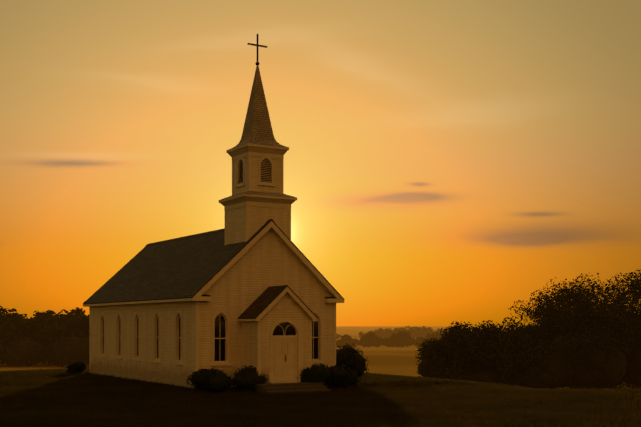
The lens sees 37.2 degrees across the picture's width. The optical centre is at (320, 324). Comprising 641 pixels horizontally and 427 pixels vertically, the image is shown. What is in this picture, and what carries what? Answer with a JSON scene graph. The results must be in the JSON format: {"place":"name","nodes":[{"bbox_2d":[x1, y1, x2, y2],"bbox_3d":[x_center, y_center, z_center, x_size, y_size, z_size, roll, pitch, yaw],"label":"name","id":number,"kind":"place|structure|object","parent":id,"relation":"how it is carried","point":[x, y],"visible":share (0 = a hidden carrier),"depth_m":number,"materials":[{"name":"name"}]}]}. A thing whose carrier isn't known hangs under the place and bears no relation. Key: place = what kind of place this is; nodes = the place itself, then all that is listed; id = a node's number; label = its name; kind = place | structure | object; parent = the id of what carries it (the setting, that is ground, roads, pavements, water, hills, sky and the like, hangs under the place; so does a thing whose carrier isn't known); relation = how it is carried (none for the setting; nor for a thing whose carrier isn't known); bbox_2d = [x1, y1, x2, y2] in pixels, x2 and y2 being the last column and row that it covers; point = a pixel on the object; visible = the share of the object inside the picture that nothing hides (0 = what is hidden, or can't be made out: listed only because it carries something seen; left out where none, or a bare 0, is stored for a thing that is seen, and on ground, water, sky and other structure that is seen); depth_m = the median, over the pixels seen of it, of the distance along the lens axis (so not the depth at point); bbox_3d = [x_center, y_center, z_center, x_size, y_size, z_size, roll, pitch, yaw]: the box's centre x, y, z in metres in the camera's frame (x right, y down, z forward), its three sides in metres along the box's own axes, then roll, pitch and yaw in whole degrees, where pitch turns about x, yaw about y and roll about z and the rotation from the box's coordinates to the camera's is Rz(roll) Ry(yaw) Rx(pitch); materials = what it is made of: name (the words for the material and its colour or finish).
{"place":"outdoors","nodes":[
{"label":"outdoors","id":0,"kind":"place"},
{"bbox_2d":[0,368,640,426],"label":"grass","id":1,"kind":"structure","parent":0,"point":[559,404],"depth_m":36.44,"materials":[{"name":"green plant"}]},
{"bbox_2d":[0,326,640,426],"bbox_3d":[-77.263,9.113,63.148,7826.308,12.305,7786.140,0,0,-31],"label":"ground","id":2,"kind":"structure","parent":0,"point":[388,360],"depth_m":171.85,"materials":[{"name":"green plant"}]},
{"bbox_2d":[0,312,28,364],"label":"tree","id":3,"kind":"object","parent":2,"relation":"on","point":[9,318],"visible":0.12,"depth_m":163.95,"materials":[{"name":"green plant"}]},
{"bbox_2d":[0,306,29,319],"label":"tree","id":4,"kind":"object","parent":2,"relation":"on","point":[2,309],"visible":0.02,"depth_m":171.78,"materials":[{"name":"green plant"}]},
{"bbox_2d":[1,337,47,366],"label":"bush","id":5,"kind":"object","parent":2,"relation":"on","point":[25,351],"visible":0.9,"depth_m":155.53,"materials":[{"name":"green plant"}]},
{"bbox_2d":[0,316,52,365],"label":"tree","id":6,"kind":"object","parent":2,"relation":"on","point":[26,326],"visible":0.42,"depth_m":160.72,"materials":[{"name":"green plant"}]},
{"bbox_2d":[3,308,53,320],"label":"tree","id":7,"kind":"object","parent":2,"relation":"on","point":[35,314],"visible":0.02,"depth_m":178.83,"materials":[{"name":"green plant"}]},
{"bbox_2d":[35,310,56,319],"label":"tree","id":8,"kind":"object","parent":2,"relation":"on","point":[44,313],"visible":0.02,"depth_m":179.84,"materials":[{"name":"green plant"}]},
{"bbox_2d":[29,312,78,364],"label":"tree","id":9,"kind":"object","parent":2,"relation":"on","point":[65,320],"visible":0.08,"depth_m":164.14,"materials":[{"name":"green plant"}]},
{"bbox_2d":[36,307,84,327],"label":"tree","id":10,"kind":"object","parent":2,"relation":"on","point":[77,311],"visible":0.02,"depth_m":177.91,"materials":[{"name":"green plant"}]},
{"bbox_2d":[41,318,88,365],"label":"tree","id":11,"kind":"object","parent":2,"relation":"on","point":[54,330],"visible":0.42,"depth_m":155.95,"materials":[{"name":"green plant"}]},
{"bbox_2d":[62,314,88,333],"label":"tree","id":12,"kind":"object","parent":2,"relation":"on","point":[84,324],"visible":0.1,"depth_m":156.77,"materials":[{"name":"green plant"}]},
{"bbox_2d":[66,362,86,372],"bbox_3d":[-14.713,2.751,57.197,1.191,1.058,1.353,0,0,-31],"label":"bush","id":13,"kind":"object","parent":2,"relation":"on","point":[77,367],"visible":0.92,"depth_m":56.85,"materials":[{"name":"green plant"}]},
{"bbox_2d":[186,368,231,391],"bbox_3d":[-4.846,2.632,42.704,2.215,1.388,1.976,0,0,-31],"label":"bush","id":14,"kind":"object","parent":2,"relation":"on","point":[215,380],"visible":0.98,"depth_m":42.19,"materials":[{"name":"green plant"}]},
{"bbox_2d":[83,34,344,394],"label":"church","id":15,"kind":"structure","parent":2,"relation":"on","point":[249,284],"depth_m":45.82,"materials":[{"name":"white wood"}]},
{"bbox_2d":[232,365,270,390],"bbox_3d":[-3.137,2.587,43.699,2.161,1.488,1.662,0,0,-31],"label":"bush","id":16,"kind":"object","parent":2,"relation":"on","point":[247,377],"visible":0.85,"depth_m":43.20,"materials":[{"name":"green plant"}]},
{"bbox_2d":[297,363,333,385],"bbox_3d":[-0.363,2.573,45.319,2.168,1.516,2.085,0,0,-31],"label":"bush","id":17,"kind":"object","parent":2,"relation":"on","point":[317,373],"visible":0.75,"depth_m":44.58,"materials":[{"name":"green plant"}]},
{"bbox_2d":[326,364,361,386],"bbox_3d":[0.990,2.617,46.266,2.169,1.406,1.847,0,0,-31],"label":"bush","id":18,"kind":"object","parent":2,"relation":"on","point":[343,375],"visible":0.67,"depth_m":45.65,"materials":[{"name":"green plant"}]},
{"bbox_2d":[340,334,355,341],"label":"tree","id":19,"kind":"object","parent":2,"relation":"on","point":[345,337],"visible":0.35,"depth_m":629.39,"materials":[{"name":"green plant"}]},
{"bbox_2d":[341,338,359,346],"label":"bush","id":20,"kind":"object","parent":2,"relation":"on","point":[351,342],"visible":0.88,"depth_m":624.33,"materials":[{"name":"green plant"}]},
{"bbox_2d":[336,343,368,379],"bbox_3d":[1.370,2.111,48.472,1.934,2.329,2.199,0,0,-31],"label":"bush","id":21,"kind":"object","parent":2,"relation":"on","point":[353,358],"visible":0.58,"depth_m":47.82,"materials":[{"name":"green plant"}]},
{"bbox_2d":[359,340,372,346],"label":"bush","id":22,"kind":"object","parent":2,"relation":"on","point":[364,343],"visible":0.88,"depth_m":629.45,"materials":[{"name":"green plant"}]},
{"bbox_2d":[362,332,376,346],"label":"tree","id":23,"kind":"object","parent":2,"relation":"on","point":[369,336],"visible":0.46,"depth_m":635.50,"materials":[{"name":"green plant"}]},
{"bbox_2d":[370,336,385,346],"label":"bush","id":24,"kind":"object","parent":2,"relation":"on","point":[376,341],"visible":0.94,"depth_m":630.48,"materials":[{"name":"green plant"}]},
{"bbox_2d":[375,332,385,337],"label":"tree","id":25,"kind":"object","parent":2,"relation":"on","point":[380,334],"visible":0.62,"depth_m":988.38,"materials":[{"name":"green plant"}]},
{"bbox_2d":[384,340,393,346],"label":"bush","id":26,"kind":"object","parent":2,"relation":"on","point":[389,343],"visible":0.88,"depth_m":631.04,"materials":[{"name":"green plant"}]},
{"bbox_2d":[384,328,395,337],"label":"tree","id":27,"kind":"object","parent":2,"relation":"on","point":[387,331],"visible":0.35,"depth_m":993.16,"materials":[{"name":"green plant"}]},
{"bbox_2d":[389,333,407,340],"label":"tree","id":28,"kind":"object","parent":2,"relation":"on","point":[393,337],"visible":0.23,"depth_m":634.54,"materials":[{"name":"green plant"}]},
{"bbox_2d":[392,337,408,346],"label":"bush","id":29,"kind":"object","parent":2,"relation":"on","point":[400,342],"visible":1,"depth_m":627.41,"materials":[{"name":"green plant"}]},
{"bbox_2d":[396,330,410,337],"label":"tree","id":30,"kind":"object","parent":2,"relation":"on","point":[400,333],"visible":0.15,"depth_m":645.56,"materials":[{"name":"green plant"}]},
{"bbox_2d":[402,334,417,346],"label":"bush","id":31,"kind":"object","parent":2,"relation":"on","point":[411,341],"visible":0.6,"depth_m":639.38,"materials":[{"name":"green plant"}]},
{"bbox_2d":[405,326,423,335],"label":"tree","id":32,"kind":"object","parent":2,"relation":"on","point":[413,328],"visible":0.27,"depth_m":991.89,"materials":[{"name":"green plant"}]},
{"bbox_2d":[410,330,419,338],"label":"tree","id":33,"kind":"object","parent":2,"relation":"on","point":[414,333],"visible":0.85,"depth_m":986.89,"materials":[{"name":"green plant"}]},
{"bbox_2d":[414,340,424,346],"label":"bush","id":34,"kind":"object","parent":2,"relation":"on","point":[418,342],"visible":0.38,"depth_m":640.54,"materials":[{"name":"green plant"}]},
{"bbox_2d":[414,326,426,331],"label":"tree","id":35,"kind":"object","parent":2,"relation":"on","point":[424,329],"visible":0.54,"depth_m":1001.78,"materials":[{"name":"green plant"}]},
{"bbox_2d":[421,333,434,340],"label":"tree","id":36,"kind":"object","parent":2,"relation":"on","point":[429,335],"visible":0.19,"depth_m":647.59,"materials":[{"name":"green plant"}]},
{"bbox_2d":[415,359,446,378],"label":"bush","id":37,"kind":"object","parent":2,"relation":"on","point":[424,370],"visible":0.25,"depth_m":103.08,"materials":[{"name":"green plant"}]},
{"bbox_2d":[415,328,488,379],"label":"tree","id":38,"kind":"object","parent":2,"relation":"on","point":[435,352],"visible":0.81,"depth_m":99.05,"materials":[{"name":"green plant"}]},
{"bbox_2d":[439,321,509,369],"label":"tree","id":39,"kind":"object","parent":2,"relation":"on","point":[459,327],"visible":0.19,"depth_m":101.30,"materials":[{"name":"green plant"}]},
{"bbox_2d":[445,315,547,386],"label":"tree","id":40,"kind":"object","parent":2,"relation":"on","point":[516,349],"visible":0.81,"depth_m":97.70,"materials":[{"name":"green plant"}]},
{"bbox_2d":[493,323,558,386],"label":"tree","id":41,"kind":"object","parent":2,"relation":"on","point":[531,331],"visible":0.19,"depth_m":103.25,"materials":[{"name":"green plant"}]},
{"bbox_2d":[502,300,583,345],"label":"tree","id":42,"kind":"object","parent":2,"relation":"on","point":[551,323],"visible":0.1,"depth_m":106.43,"materials":[{"name":"green plant"}]},
{"bbox_2d":[508,283,604,336],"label":"tree","id":43,"kind":"object","parent":2,"relation":"on","point":[536,308],"visible":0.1,"depth_m":117.68,"materials":[{"name":"green plant"}]},
{"bbox_2d":[531,273,614,339],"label":"tree","id":44,"kind":"object","parent":2,"relation":"on","point":[573,291],"depth_m":120.29,"materials":[{"name":"green plant"}]},
{"bbox_2d":[509,278,640,387],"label":"tree","id":45,"kind":"object","parent":2,"relation":"on","point":[586,318],"visible":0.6,"depth_m":99.52,"materials":[{"name":"green plant"}]},
{"bbox_2d":[525,272,640,388],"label":"tree","id":46,"kind":"object","parent":2,"relation":"on","point":[622,320],"visible":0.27,"depth_m":102.52,"materials":[{"name":"green plant"}]},
{"bbox_2d":[568,333,632,388],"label":"bush","id":47,"kind":"object","parent":2,"relation":"on","point":[599,369],"visible":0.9,"depth_m":98.16,"materials":[{"name":"green plant"}]},
{"bbox_2d":[591,292,640,332],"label":"tree","id":48,"kind":"object","parent":2,"relation":"on","point":[638,308],"visible":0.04,"depth_m":115.01,"materials":[{"name":"green plant"}]},
{"bbox_2d":[607,348,627,387],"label":"bush","id":49,"kind":"object","parent":2,"relation":"on","point":[620,382],"visible":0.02,"depth_m":104.27,"materials":[{"name":"green plant"}]},
{"bbox_2d":[612,268,640,323],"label":"tree","id":50,"kind":"object","parent":2,"relation":"on","point":[638,284],"visible":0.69,"depth_m":106.36,"materials":[{"name":"green plant"}]},
{"bbox_2d":[0,0,640,325],"label":"sky","id":51,"kind":"structure","parent":0,"point":[445,162],"materials":[{"name":"orange"}]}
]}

